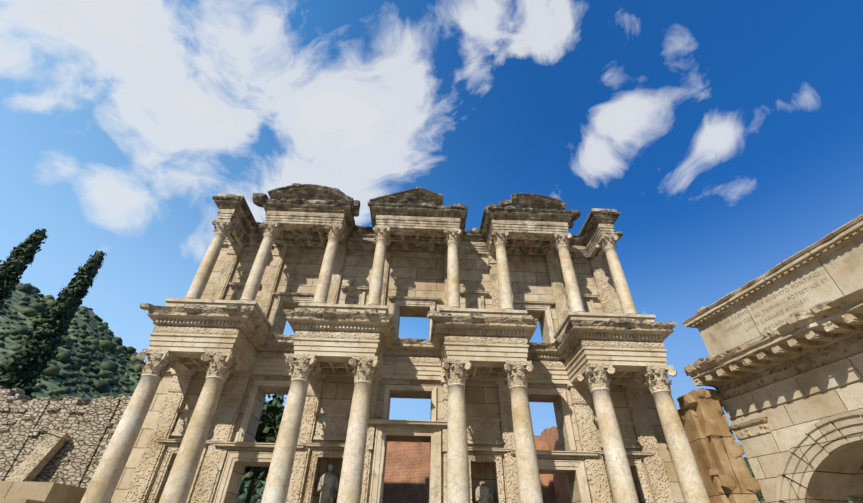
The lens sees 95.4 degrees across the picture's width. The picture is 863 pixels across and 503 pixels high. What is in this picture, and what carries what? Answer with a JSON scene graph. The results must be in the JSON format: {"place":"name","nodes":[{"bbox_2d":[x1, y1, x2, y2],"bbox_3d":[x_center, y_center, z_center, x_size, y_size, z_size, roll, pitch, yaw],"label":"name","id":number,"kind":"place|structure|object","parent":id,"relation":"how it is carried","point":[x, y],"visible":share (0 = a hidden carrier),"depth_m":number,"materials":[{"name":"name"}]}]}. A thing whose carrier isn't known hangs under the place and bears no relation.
{"place":"outdoors","nodes":[
{"label":"outdoors","id":0,"kind":"place"},
{"bbox_2d":[80,219,710,502],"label":"columns","id":1,"kind":"structure","parent":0,"point":[102,485],"depth_m":12.88,"materials":[{"name":"beige stone"}]},
{"bbox_2d":[147,196,676,387],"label":"entablature","id":2,"kind":"structure","parent":1,"relation":"on","point":[491,342],"depth_m":15.18,"materials":[{"name":"beige stone"}]},
{"bbox_2d":[140,183,673,324],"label":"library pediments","id":3,"kind":"object","parent":2,"relation":"on","point":[314,193],"visible":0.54,"depth_m":18.47,"materials":[{"name":"beige stone"}]},
{"bbox_2d":[110,243,684,502],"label":"facade wall","id":4,"kind":"structure","parent":0,"point":[415,273],"depth_m":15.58,"materials":[{"name":"beige stone"}]},
{"bbox_2d":[316,462,338,502],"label":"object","id":5,"kind":"object","parent":4,"relation":"attached to","point":[328,485],"visible":1,"depth_m":13.36,"materials":[{"name":"stone"}]},
{"bbox_2d":[475,483,493,502],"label":"ennoia statue","id":6,"kind":"object","parent":4,"relation":"on","point":[483,493],"visible":1,"depth_m":13.41,"materials":[{"name":"stone"}]},
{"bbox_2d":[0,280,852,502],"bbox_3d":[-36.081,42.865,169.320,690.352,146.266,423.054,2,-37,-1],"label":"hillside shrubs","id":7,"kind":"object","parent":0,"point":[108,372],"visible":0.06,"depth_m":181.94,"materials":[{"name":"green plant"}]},
{"bbox_2d":[0,0,862,456],"label":"sky","id":8,"kind":"structure","parent":0,"point":[725,137],"materials":[{"name":"blue"}]},
{"bbox_2d":[382,426,570,502],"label":"brick wall","id":9,"kind":"structure","parent":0,"point":[407,470],"depth_m":23.14,"materials":[{"name":"red brick"}]},
{"bbox_2d":[677,388,761,502],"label":"pillar","id":10,"kind":"structure","parent":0,"point":[718,453],"depth_m":12.80,"materials":[{"name":"beige stone"}]},
{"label":"terrace ground","id":11,"kind":"structure","parent":0,"visible":0},
{"bbox_2d":[0,386,40,401],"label":"rocks","id":12,"kind":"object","parent":11,"relation":"on","point":[17,393],"depth_m":18.64,"materials":[{"name":"stone"}]},
{"bbox_2d":[0,228,48,308],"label":"cypress","id":13,"kind":"object","parent":11,"relation":"on","point":[14,267],"visible":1,"depth_m":27.68,"materials":[{"name":"green plant"}]},
{"bbox_2d":[0,250,106,397],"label":"cypress","id":14,"kind":"object","parent":11,"relation":"on","point":[25,367],"visible":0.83,"depth_m":26.62,"materials":[{"name":"green plant"}]},
{"bbox_2d":[244,394,286,502],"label":"tree","id":15,"kind":"object","parent":11,"relation":"on","point":[273,408],"visible":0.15,"depth_m":26.81,"materials":[{"name":"green plant"}]},
{"label":"courtyard ground","id":16,"kind":"structure","parent":0,"visible":0},
{"bbox_2d":[0,481,86,502],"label":"stone block","id":17,"kind":"structure","parent":16,"relation":"on","point":[29,492],"depth_m":10.82,"materials":[{"name":"beige stone"}]},
{"bbox_2d":[5,428,71,481],"bbox_3d":[-13.220,6.973,13.164,0.608,1.800,0.368,13,-45,7],"label":"leaning jamb fragment","id":18,"kind":"object","parent":17,"relation":"on","point":[29,468],"visible":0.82,"depth_m":13.15,"materials":[{"name":"stone"}]},
{"bbox_2d":[0,395,131,487],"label":"rubble wall","id":19,"kind":"structure","parent":16,"relation":"on","point":[87,426],"depth_m":14.00,"materials":[{"name":"stone"}]},
{"bbox_2d":[265,410,283,442],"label":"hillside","id":20,"kind":"structure","parent":16,"relation":"on","point":[273,438],"depth_m":25.05,"materials":[{"name":"green plant"}]},
{"bbox_2d":[682,214,862,502],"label":"gate mazeus mithridates","id":21,"kind":"object","parent":16,"relation":"on","point":[780,367],"visible":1,"depth_m":11.52,"materials":[{"name":"beige stone"}]}
]}

